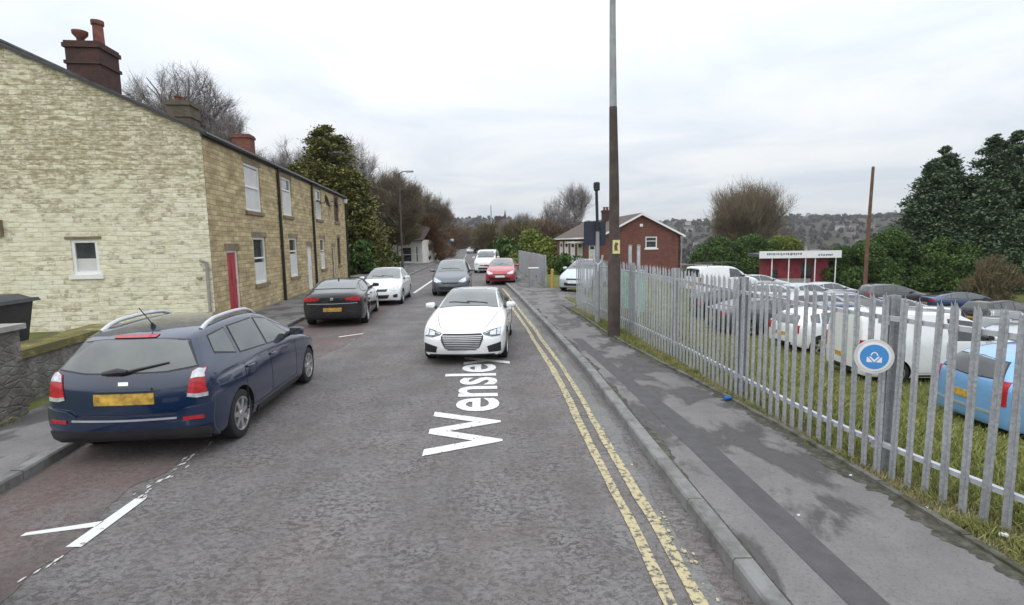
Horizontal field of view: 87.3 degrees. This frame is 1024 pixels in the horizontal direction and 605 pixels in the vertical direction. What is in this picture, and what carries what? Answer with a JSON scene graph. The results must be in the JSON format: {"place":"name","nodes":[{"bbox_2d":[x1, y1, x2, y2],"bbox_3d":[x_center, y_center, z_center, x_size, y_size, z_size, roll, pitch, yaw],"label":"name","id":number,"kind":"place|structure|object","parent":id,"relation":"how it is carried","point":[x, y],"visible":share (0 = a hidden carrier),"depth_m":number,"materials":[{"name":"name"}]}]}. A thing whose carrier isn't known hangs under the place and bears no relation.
{"place":"outdoors","nodes":[
{"label":"outdoors","id":0,"kind":"place"},
{"bbox_2d":[0,249,460,475],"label":"pavement","id":1,"kind":"structure","parent":0,"point":[27,437],"depth_m":7.07,"materials":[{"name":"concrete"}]},
{"bbox_2d":[0,249,753,604],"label":"road","id":2,"kind":"structure","parent":0,"point":[328,483],"depth_m":5.02,"materials":[{"name":"grey asphalt"}]},
{"bbox_2d":[66,498,145,546],"bbox_3d":[-3.626,1.969,4.847,0.140,0.001,0.840,-1,6,0],"label":"road marking","id":3,"kind":"object","parent":2,"relation":"on","point":[86,537],"visible":1,"depth_m":4.78,"materials":[{"name":"white paint"}]},
{"bbox_2d":[0,294,411,602],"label":"parking bay","id":4,"kind":"object","parent":2,"relation":"on","point":[88,483],"visible":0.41,"depth_m":5.56,"materials":[{"name":"grey asphalt"}]},
{"bbox_2d":[21,521,102,535],"bbox_3d":[-3.947,1.990,4.710,0.593,0.001,0.095,-3,7,-18],"label":"road marking","id":5,"kind":"object","parent":4,"relation":"on","point":[87,525],"visible":1,"depth_m":4.72,"materials":[{"name":"white paint"}]},
{"bbox_2d":[47,307,313,443],"bbox_3d":[-4.486,0.740,8.112,2.240,1.750,4.392,-1,7,-3],"label":"estate car","id":6,"kind":"object","parent":4,"relation":"on","point":[171,375],"visible":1,"depth_m":6.17,"materials":[{"name":"blue paint"}]},
{"bbox_2d":[59,338,198,374],"bbox_3d":[-4.371,0.608,6.177,1.537,0.364,0.327,-1,7,-3],"label":"rear window","id":7,"kind":"structure","parent":6,"relation":"in","point":[91,358],"depth_m":6.12,"materials":[{"name":"grey glass"}]},
{"bbox_2d":[206,327,235,352],"bbox_3d":[-3.659,0.504,6.726,0.213,0.338,0.486,-1,7,-3],"label":"quarter window","id":8,"kind":"structure","parent":6,"relation":"in","point":[219,340],"depth_m":6.73,"materials":[{"name":"grey glass"}]},
{"bbox_2d":[226,317,264,351],"bbox_3d":[-3.682,0.453,7.400,0.227,0.411,0.796,-1,7,-3],"label":"side window","id":9,"kind":"structure","parent":6,"relation":"in","point":[244,332],"depth_m":7.37,"materials":[{"name":"grey glass"}]},
{"bbox_2d":[252,317,288,343],"bbox_3d":[-3.738,0.377,8.315,0.227,0.452,0.956,-1,7,-3],"label":"side window","id":10,"kind":"structure","parent":6,"relation":"in","point":[270,332],"depth_m":8.14,"materials":[{"name":"grey glass"}]},
{"bbox_2d":[303,277,378,324],"bbox_3d":[-5.603,-0.197,18.026,2.143,1.406,4.710,-2,7,-8],"label":"parked car","id":11,"kind":"object","parent":4,"relation":"on","point":[341,298],"visible":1,"depth_m":15.90,"materials":[{"name":"black paint"}]},
{"bbox_2d":[359,267,410,303],"bbox_3d":[-5.395,-0.788,23.096,2.107,1.427,4.184,-1,7,-4],"label":"parked car","id":12,"kind":"object","parent":4,"relation":"on","point":[394,283],"visible":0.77,"depth_m":22.07,"materials":[{"name":"white paint"}]},
{"bbox_2d":[0,260,439,493],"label":"kerb","id":13,"kind":"structure","parent":2,"relation":"on","point":[13,477],"depth_m":6.02,"materials":[{"name":"concrete"}]},
{"bbox_2d":[430,259,473,294],"bbox_3d":[-2.924,-1.320,26.635,2.120,1.598,4.345,-1,6,-2],"label":"moving car","id":14,"kind":"object","parent":2,"relation":"on","point":[449,275],"visible":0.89,"depth_m":25.07,"materials":[{"name":"grey paint"}]},
{"bbox_2d":[422,357,509,455],"bbox_3d":[-0.638,1.461,8.846,1.199,0.001,5.350,-1,6,0],"label":"road lettering","id":15,"kind":"object","parent":2,"relation":"on","point":[477,440],"visible":1,"depth_m":7.76,"materials":[{"name":"white paint"}]},
{"bbox_2d":[424,286,515,357],"bbox_3d":[-0.924,0.343,12.842,2.070,1.346,4.578,-1,6,2],"label":"saloon car","id":16,"kind":"object","parent":2,"relation":"on","point":[469,321],"visible":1,"depth_m":11.16,"materials":[{"name":"white paint"}]},
{"bbox_2d":[472,249,499,272],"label":"white van","id":17,"kind":"object","parent":2,"relation":"on","point":[485,256],"visible":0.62,"depth_m":42.96,"materials":[{"name":"paint"}]},
{"bbox_2d":[484,258,518,283],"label":"parked car","id":18,"kind":"object","parent":2,"relation":"on","point":[502,269],"visible":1,"depth_m":30.75,"materials":[{"name":"red paint"}]},
{"bbox_2d":[512,307,676,604],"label":"yellow line","id":19,"kind":"object","parent":2,"relation":"on","point":[660,582],"visible":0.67,"depth_m":5.08,"materials":[{"name":"paint"}]},
{"bbox_2d":[502,288,708,604],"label":"yellow line","id":20,"kind":"object","parent":2,"relation":"on","point":[696,595],"visible":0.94,"depth_m":4.97,"materials":[{"name":"paint"}]},
{"bbox_2d":[503,290,726,604],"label":"gutter repair","id":21,"kind":"structure","parent":2,"relation":"on","point":[612,431],"depth_m":6.26,"materials":[{"name":"asphalt"}]},
{"bbox_2d":[503,281,790,604],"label":"kerb","id":22,"kind":"structure","parent":2,"relation":"on","point":[758,586],"depth_m":4.86,"materials":[{"name":"concrete"}]},
{"bbox_2d":[0,0,1023,222],"label":"sky","id":23,"kind":"structure","parent":0,"point":[500,105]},
{"bbox_2d":[28,217,1023,564],"bbox_3d":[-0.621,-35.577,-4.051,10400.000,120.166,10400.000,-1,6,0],"label":"ground","id":24,"kind":"structure","parent":0,"point":[556,285],"depth_m":16.13,"materials":[{"name":"green plant"}]},
{"bbox_2d":[0,323,28,424],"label":"gate pier","id":25,"kind":"structure","parent":24,"relation":"on","point":[13,399],"depth_m":7.44,"materials":[{"name":"stone"}]},
{"bbox_2d":[0,294,40,341],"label":"wheelie bin","id":26,"kind":"object","parent":24,"relation":"on","point":[15,308],"visible":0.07,"depth_m":9.16,"materials":[{"name":"plastic"}]},
{"bbox_2d":[20,323,119,403],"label":"garden wall","id":27,"kind":"structure","parent":24,"relation":"on","point":[45,358],"depth_m":8.80,"materials":[{"name":"stone"}]},
{"bbox_2d":[0,19,286,331],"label":"terraced house","id":28,"kind":"structure","parent":24,"relation":"on","point":[105,216],"depth_m":15.52,"materials":[{"name":"stone"}]},
{"bbox_2d":[68,240,104,279],"bbox_3d":[-12.313,-1.244,15.509,0.910,1.130,0.170,-2,7,-7],"label":"window","id":29,"kind":"structure","parent":28,"relation":"in","point":[85,255],"depth_m":15.54,"materials":[{"name":"white plastic"}]},
{"bbox_2d":[227,252,238,309],"bbox_3d":[-9.199,-0.614,17.628,0.090,2.050,0.810,-2,7,-7],"label":"door","id":30,"kind":"structure","parent":28,"relation":"in","point":[230,256],"depth_m":17.67,"materials":[{"name":"red wood"}]},
{"bbox_2d":[241,155,264,215],"bbox_3d":[-9.499,-4.203,19.623,0.190,2.000,1.910,-2,7,-7],"label":"window","id":31,"kind":"structure","parent":28,"relation":"in","point":[251,180],"depth_m":19.72,"materials":[{"name":"white plastic"}]},
{"bbox_2d":[251,232,270,287],"bbox_3d":[-9.487,-1.623,20.216,0.190,2.040,1.610,-2,7,-7],"label":"window","id":32,"kind":"structure","parent":28,"relation":"in","point":[258,237],"depth_m":20.34,"materials":[{"name":"white plastic"}]},
{"bbox_2d":[121,61,245,138],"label":"bare tree","id":33,"kind":"object","parent":24,"relation":"on","point":[212,109],"visible":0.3,"depth_m":52.04,"materials":[{"name":"grey plant"}]},
{"bbox_2d":[201,106,267,155],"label":"bare tree","id":34,"kind":"object","parent":24,"relation":"on","point":[229,130],"visible":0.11,"depth_m":51.40,"materials":[{"name":"grey plant"}]},
{"bbox_2d":[164,95,317,299],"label":"terraced house","id":35,"kind":"structure","parent":24,"relation":"on","point":[298,222],"depth_m":25.24,"materials":[{"name":"stone"}]},
{"bbox_2d":[280,171,294,219],"bbox_3d":[-10.041,-4.727,23.907,0.190,1.990,1.710,-2,7,-7],"label":"window","id":36,"kind":"structure","parent":35,"relation":"in","point":[286,197],"depth_m":24.06,"materials":[{"name":"white plastic"}]},
{"bbox_2d":[288,234,300,279],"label":"window","id":37,"kind":"structure","parent":35,"relation":"in","point":[292,237],"depth_m":24.89,"materials":[{"name":"white plastic"}]},
{"bbox_2d":[259,133,310,167],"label":"bare tree","id":38,"kind":"object","parent":24,"relation":"on","point":[285,156],"visible":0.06,"depth_m":57.02,"materials":[{"name":"grey plant"}]},
{"bbox_2d":[230,134,349,277],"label":"terraced house","id":39,"kind":"structure","parent":24,"relation":"on","point":[246,141],"depth_m":35.65,"materials":[{"name":"brick"}]},
{"bbox_2d":[310,181,335,281],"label":"terraced house","id":40,"kind":"structure","parent":24,"relation":"on","point":[325,241],"depth_m":31.18,"materials":[{"name":"stone"}]},
{"bbox_2d":[280,124,381,185],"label":"bare tree","id":41,"kind":"object","parent":24,"relation":"on","point":[365,166],"visible":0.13,"depth_m":55.73,"materials":[{"name":"grey plant"}]},
{"bbox_2d":[285,124,403,266],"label":"conifer tree","id":42,"kind":"object","parent":24,"relation":"on","point":[327,172],"visible":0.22,"depth_m":44.39,"materials":[{"name":"green plant"}]},
{"bbox_2d":[348,239,378,272],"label":"ivy shrub","id":43,"kind":"object","parent":24,"relation":"on","point":[366,248],"visible":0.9,"depth_m":42.02,"materials":[{"name":"green plant"}]},
{"bbox_2d":[338,170,398,272],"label":"conifer tree","id":44,"kind":"object","parent":24,"relation":"on","point":[357,205],"visible":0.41,"depth_m":43.66,"materials":[{"name":"green plant"}]},
{"bbox_2d":[365,165,429,263],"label":"bare tree","id":45,"kind":"object","parent":24,"relation":"on","point":[387,193],"visible":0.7,"depth_m":57.08,"materials":[{"name":"grey plant"}]},
{"bbox_2d":[377,211,424,262],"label":"thicket","id":46,"kind":"object","parent":24,"relation":"on","point":[410,232],"visible":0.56,"depth_m":57.88,"materials":[{"name":"brown plant"}]},
{"bbox_2d":[392,225,438,263],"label":"white cottage","id":47,"kind":"structure","parent":24,"relation":"on","point":[417,250],"depth_m":62.31,"materials":[{"name":"paint"}]},
{"bbox_2d":[397,182,453,232],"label":"bare tree","id":48,"kind":"object","parent":24,"relation":"on","point":[439,213],"visible":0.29,"depth_m":66.89,"materials":[{"name":"brown plant"}]},
{"bbox_2d":[421,214,448,260],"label":"thicket","id":49,"kind":"object","parent":24,"relation":"on","point":[435,234],"visible":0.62,"depth_m":65.05,"materials":[{"name":"brown plant"}]},
{"bbox_2d":[442,208,464,250],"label":"street tree","id":50,"kind":"object","parent":24,"relation":"on","point":[456,234],"visible":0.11,"depth_m":147.50,"materials":[{"name":"brown plant"}]},
{"bbox_2d":[453,225,474,248],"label":"street tree","id":51,"kind":"object","parent":24,"relation":"on","point":[465,234],"visible":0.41,"depth_m":199.95,"materials":[{"name":"brown plant"}]},
{"bbox_2d":[467,221,499,250],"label":"street tree","id":52,"kind":"object","parent":24,"relation":"on","point":[482,237],"visible":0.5,"depth_m":116.54,"materials":[{"name":"brown plant"}]},
{"bbox_2d":[492,235,524,262],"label":"green shrub","id":53,"kind":"object","parent":24,"relation":"on","point":[502,247],"visible":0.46,"depth_m":51.14,"materials":[{"name":"green plant"}]},
{"bbox_2d":[492,218,544,254],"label":"street tree","id":54,"kind":"object","parent":24,"relation":"on","point":[512,228],"visible":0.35,"depth_m":87.70,"materials":[{"name":"brown plant"}]},
{"bbox_2d":[518,250,546,286],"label":"wall","id":55,"kind":"structure","parent":24,"relation":"on","point":[527,260],"depth_m":31.69,"materials":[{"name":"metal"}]},
{"bbox_2d":[509,228,556,267],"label":"lime shrub","id":56,"kind":"object","parent":24,"relation":"on","point":[539,243],"visible":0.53,"depth_m":46.65,"materials":[{"name":"green plant"}]},
{"bbox_2d":[525,217,570,256],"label":"street tree","id":57,"kind":"object","parent":24,"relation":"on","point":[547,228],"visible":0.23,"depth_m":92.97,"materials":[{"name":"brown plant"}]},
{"bbox_2d":[538,195,569,227],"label":"bare tree","id":58,"kind":"object","parent":24,"relation":"on","point":[548,213],"visible":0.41,"depth_m":98.27,"materials":[{"name":"grey plant"}]},
{"bbox_2d":[547,252,585,274],"bbox_3d":[4.228,-2.744,40.032,3.144,2.056,2.574,1,7,17],"label":"garden hedge","id":59,"kind":"object","parent":24,"relation":"on","point":[559,262],"visible":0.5,"depth_m":39.48,"materials":[{"name":"green plant"}]},
{"bbox_2d":[550,181,593,232],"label":"bare tree","id":60,"kind":"object","parent":24,"relation":"on","point":[582,200],"visible":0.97,"depth_m":94.05,"materials":[{"name":"grey plant"}]},
{"bbox_2d":[584,182,605,323],"bbox_3d":[2.312,-1.332,14.899,0.610,3.936,0.241,-1,6,0],"label":"camera pole","id":61,"kind":"object","parent":24,"relation":"on","point":[594,233],"visible":0.91,"depth_m":14.91,"materials":[{"name":"grey metal"}]},
{"bbox_2d":[554,207,685,272],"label":"brick house","id":62,"kind":"structure","parent":24,"relation":"on","point":[658,241],"depth_m":49.90,"materials":[{"name":"red brick"}]},
{"bbox_2d":[576,309,665,362],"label":"grass","id":63,"kind":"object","parent":24,"relation":"on","point":[622,335],"visible":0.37,"depth_m":12.79,"materials":[{"name":"green plant"}]},
{"bbox_2d":[448,211,903,263],"bbox_3d":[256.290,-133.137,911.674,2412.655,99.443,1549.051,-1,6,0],"label":"woods","id":64,"kind":"object","parent":24,"relation":"on","point":[813,234],"visible":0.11,"depth_m":876.98,"materials":[{"name":"green plant"}]},
{"bbox_2d":[468,212,890,250],"bbox_3d":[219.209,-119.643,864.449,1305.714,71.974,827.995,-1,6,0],"label":"town","id":65,"kind":"object","parent":24,"relation":"on","point":[848,234],"visible":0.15,"depth_m":760.02},
{"bbox_2d":[687,236,734,265],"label":"laurel shrub","id":66,"kind":"object","parent":24,"relation":"on","point":[713,251],"visible":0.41,"depth_m":58.79,"materials":[{"name":"green plant"}]},
{"bbox_2d":[696,174,799,252],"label":"bare tree","id":67,"kind":"object","parent":24,"relation":"on","point":[745,208],"visible":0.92,"depth_m":81.02,"materials":[{"name":"grey plant"}]},
{"bbox_2d":[720,233,779,273],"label":"laurel shrub","id":68,"kind":"object","parent":24,"relation":"on","point":[744,261],"visible":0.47,"depth_m":57.68,"materials":[{"name":"green plant"}]},
{"bbox_2d":[707,297,798,335],"bbox_3d":[10.105,0.478,21.109,4.708,1.372,2.143,-2,7,-6],"label":"parked car","id":69,"kind":"object","parent":24,"relation":"on","point":[758,312],"visible":0.21,"depth_m":20.21,"materials":[{"name":"grey paint"}]},
{"bbox_2d":[708,222,800,258],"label":"thicket","id":70,"kind":"object","parent":24,"relation":"on","point":[782,229],"visible":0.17,"depth_m":82.41,"materials":[{"name":"green plant"}]},
{"bbox_2d":[763,235,804,250],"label":"laurel shrub","id":71,"kind":"object","parent":24,"relation":"on","point":[786,243],"visible":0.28,"depth_m":58.46,"materials":[{"name":"green plant"}]},
{"bbox_2d":[561,304,1023,575],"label":"edging","id":72,"kind":"object","parent":24,"relation":"on","point":[978,543],"visible":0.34,"depth_m":5.14,"materials":[{"name":"concrete"}]},
{"bbox_2d":[564,296,1023,532],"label":"yard grass","id":73,"kind":"structure","parent":24,"relation":"on","point":[958,435],"depth_m":7.64,"materials":[{"name":"green plant"}]},
{"bbox_2d":[569,306,1023,565],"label":"verge grass","id":74,"kind":"structure","parent":24,"relation":"on","point":[895,482],"depth_m":5.06,"materials":[{"name":"green plant"}]},
{"bbox_2d":[576,257,1023,533],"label":"palisade fence","id":75,"kind":"object","parent":24,"relation":"on","point":[892,321],"visible":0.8,"depth_m":5.66,"materials":[{"name":"metal"}]},
{"bbox_2d":[854,339,894,373],"bbox_3d":[3.464,0.510,5.156,0.330,0.330,0.128,1,7,20],"label":"round sign","id":76,"kind":"object","parent":75,"relation":"attached to","point":[873,356],"visible":1,"depth_m":5.10,"materials":[{"name":"blue metal"}]},
{"bbox_2d":[820,238,904,288],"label":"laurel shrub","id":77,"kind":"object","parent":24,"relation":"on","point":[847,273],"visible":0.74,"depth_m":45.35,"materials":[{"name":"green plant"}]},
{"bbox_2d":[850,227,930,288],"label":"laurel shrub","id":78,"kind":"object","parent":24,"relation":"on","point":[890,240],"visible":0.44,"depth_m":46.33,"materials":[{"name":"green plant"}]},
{"bbox_2d":[826,306,1014,382],"bbox_3d":[10.841,1.053,14.032,4.358,1.826,2.200,-1,7,3],"label":"panel van","id":79,"kind":"object","parent":24,"relation":"on","point":[927,344],"visible":0.28,"depth_m":13.24,"materials":[{"name":"white paint"}]},
{"bbox_2d":[880,159,973,291],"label":"conifer tree","id":80,"kind":"object","parent":24,"relation":"on","point":[923,207],"visible":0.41,"depth_m":46.87,"materials":[{"name":"green plant"}]},
{"bbox_2d":[892,145,975,236],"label":"conifer tree","id":81,"kind":"object","parent":24,"relation":"on","point":[952,160],"visible":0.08,"depth_m":48.61,"materials":[{"name":"green plant"}]},
{"bbox_2d":[904,236,992,294],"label":"laurel shrub","id":82,"kind":"object","parent":24,"relation":"on","point":[951,269],"visible":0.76,"depth_m":43.46,"materials":[{"name":"green plant"}]},
{"bbox_2d":[920,178,1023,294],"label":"conifer tree","id":83,"kind":"object","parent":24,"relation":"on","point":[990,208],"visible":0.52,"depth_m":43.08,"materials":[{"name":"green plant"}]},
{"bbox_2d":[936,342,1023,437],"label":"parked car","id":84,"kind":"object","parent":24,"relation":"on","point":[987,354],"visible":0.45,"depth_m":9.72,"materials":[{"name":"blue paint"}]},
{"bbox_2d":[954,133,1023,249],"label":"conifer tree","id":85,"kind":"object","parent":24,"relation":"on","point":[994,150],"visible":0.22,"depth_m":46.15,"materials":[{"name":"green plant"}]},
{"bbox_2d":[954,252,1023,300],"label":"dead shrub","id":86,"kind":"object","parent":24,"relation":"on","point":[982,282],"visible":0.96,"depth_m":38.07,"materials":[{"name":"brown plant"}]},
{"bbox_2d":[988,129,1023,209],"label":"conifer tree","id":87,"kind":"object","parent":24,"relation":"on","point":[1016,137],"visible":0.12,"depth_m":47.51,"materials":[{"name":"green plant"}]},
{"bbox_2d":[507,271,588,306],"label":"pavement","id":88,"kind":"structure","parent":0,"point":[539,295],"depth_m":23.65,"materials":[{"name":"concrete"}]},
{"bbox_2d":[559,259,603,290],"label":"parked car","id":89,"kind":"object","parent":88,"relation":"on","point":[567,278],"visible":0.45,"depth_m":24.59,"materials":[{"name":"paint"}]},
{"bbox_2d":[648,273,693,291],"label":"yard tarmac","id":90,"kind":"structure","parent":0,"point":[670,281],"depth_m":38.23,"materials":[{"name":"asphalt"}]},
{"bbox_2d":[689,288,752,315],"bbox_3d":[10.308,0.011,24.580,4.189,1.427,2.107,-1,7,-4],"label":"parked car","id":91,"kind":"object","parent":90,"relation":"on","point":[726,296],"visible":0.11,"depth_m":23.79,"materials":[{"name":"white paint"}]},
{"bbox_2d":[686,261,758,290],"bbox_3d":[13.147,-1.530,33.561,4.358,2.021,2.200,-3,7,-15],"label":"panel van","id":92,"kind":"object","parent":90,"relation":"on","point":[722,270],"visible":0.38,"depth_m":32.68,"materials":[{"name":"white paint"}]},
{"bbox_2d":[748,250,841,282],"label":"kiosk","id":93,"kind":"object","parent":90,"relation":"on","point":[799,266],"visible":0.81,"depth_m":46.91,"materials":[{"name":"red painted metal"},{"name":"white painted metal"},{"name":"glass"}]},
{"bbox_2d":[768,306,829,353],"bbox_3d":[10.872,0.840,17.932,4.190,1.427,2.107,-2,7,-8],"label":"parked car","id":94,"kind":"object","parent":90,"relation":"on","point":[818,328],"visible":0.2,"depth_m":17.08,"materials":[{"name":"white paint"}]},
{"bbox_2d":[783,282,836,292],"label":"parked car","id":95,"kind":"object","parent":90,"relation":"on","point":[800,286],"visible":0.2,"depth_m":32.88,"materials":[{"name":"silver metal"}]},
{"bbox_2d":[777,291,864,306],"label":"parked car","id":96,"kind":"object","parent":90,"relation":"on","point":[819,296],"visible":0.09,"depth_m":23.76,"materials":[{"name":"silver metal"}]},
{"bbox_2d":[809,281,856,293],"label":"parked car","id":97,"kind":"object","parent":90,"relation":"on","point":[837,287],"visible":0.29,"depth_m":36.92,"materials":[{"name":"silver metal"}]},
{"bbox_2d":[828,292,882,305],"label":"parked car","id":98,"kind":"object","parent":90,"relation":"on","point":[865,300],"visible":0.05,"depth_m":25.86,"materials":[{"name":"white paint"}]},
{"bbox_2d":[863,166,874,284],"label":"telegraph pole","id":99,"kind":"object","parent":90,"relation":"on","point":[866,261],"visible":0.83,"depth_m":41.61,"materials":[{"name":"brown wood"}]},
{"bbox_2d":[856,283,926,301],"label":"parked car","id":100,"kind":"object","parent":90,"relation":"on","point":[879,289],"visible":0.38,"depth_m":35.51,"materials":[{"name":"grey paint"}]},
{"bbox_2d":[919,291,988,307],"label":"parked car","id":101,"kind":"object","parent":90,"relation":"on","point":[962,298],"visible":0.4,"depth_m":33.28,"materials":[{"name":"blue paint"}]},
{"bbox_2d":[961,298,1023,319],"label":"parked car","id":102,"kind":"object","parent":90,"relation":"on","point":[985,304],"visible":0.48,"depth_m":29.17,"materials":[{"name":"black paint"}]},
{"bbox_2d":[983,309,1023,319],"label":"parked car","id":103,"kind":"object","parent":90,"relation":"on","point":[1014,314],"visible":0.23,"depth_m":27.21,"materials":[{"name":"silver metal"}]},
{"bbox_2d":[534,306,1023,604],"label":"pavement","id":104,"kind":"structure","parent":0,"point":[880,545],"depth_m":4.60,"materials":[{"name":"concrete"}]},
{"bbox_2d":[608,0,620,336],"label":"lamp column","id":105,"kind":"structure","parent":104,"relation":"on","point":[614,273],"depth_m":12.57,"materials":[{"name":"metal"}]},
{"bbox_2d":[537,309,793,604],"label":"kerb moss","id":106,"kind":"object","parent":104,"relation":"on","point":[662,444],"visible":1,"depth_m":6.14,"materials":[{"name":"green plant"}]},
{"bbox_2d":[573,338,889,604],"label":"trench patch","id":107,"kind":"object","parent":104,"relation":"on","point":[842,580],"visible":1,"depth_m":4.70,"materials":[{"name":"grey asphalt"}]},
{"bbox_2d":[567,308,1023,585],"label":"pavement moss","id":108,"kind":"object","parent":104,"relation":"on","point":[942,532],"visible":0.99,"depth_m":4.90,"materials":[{"name":"green plant"}]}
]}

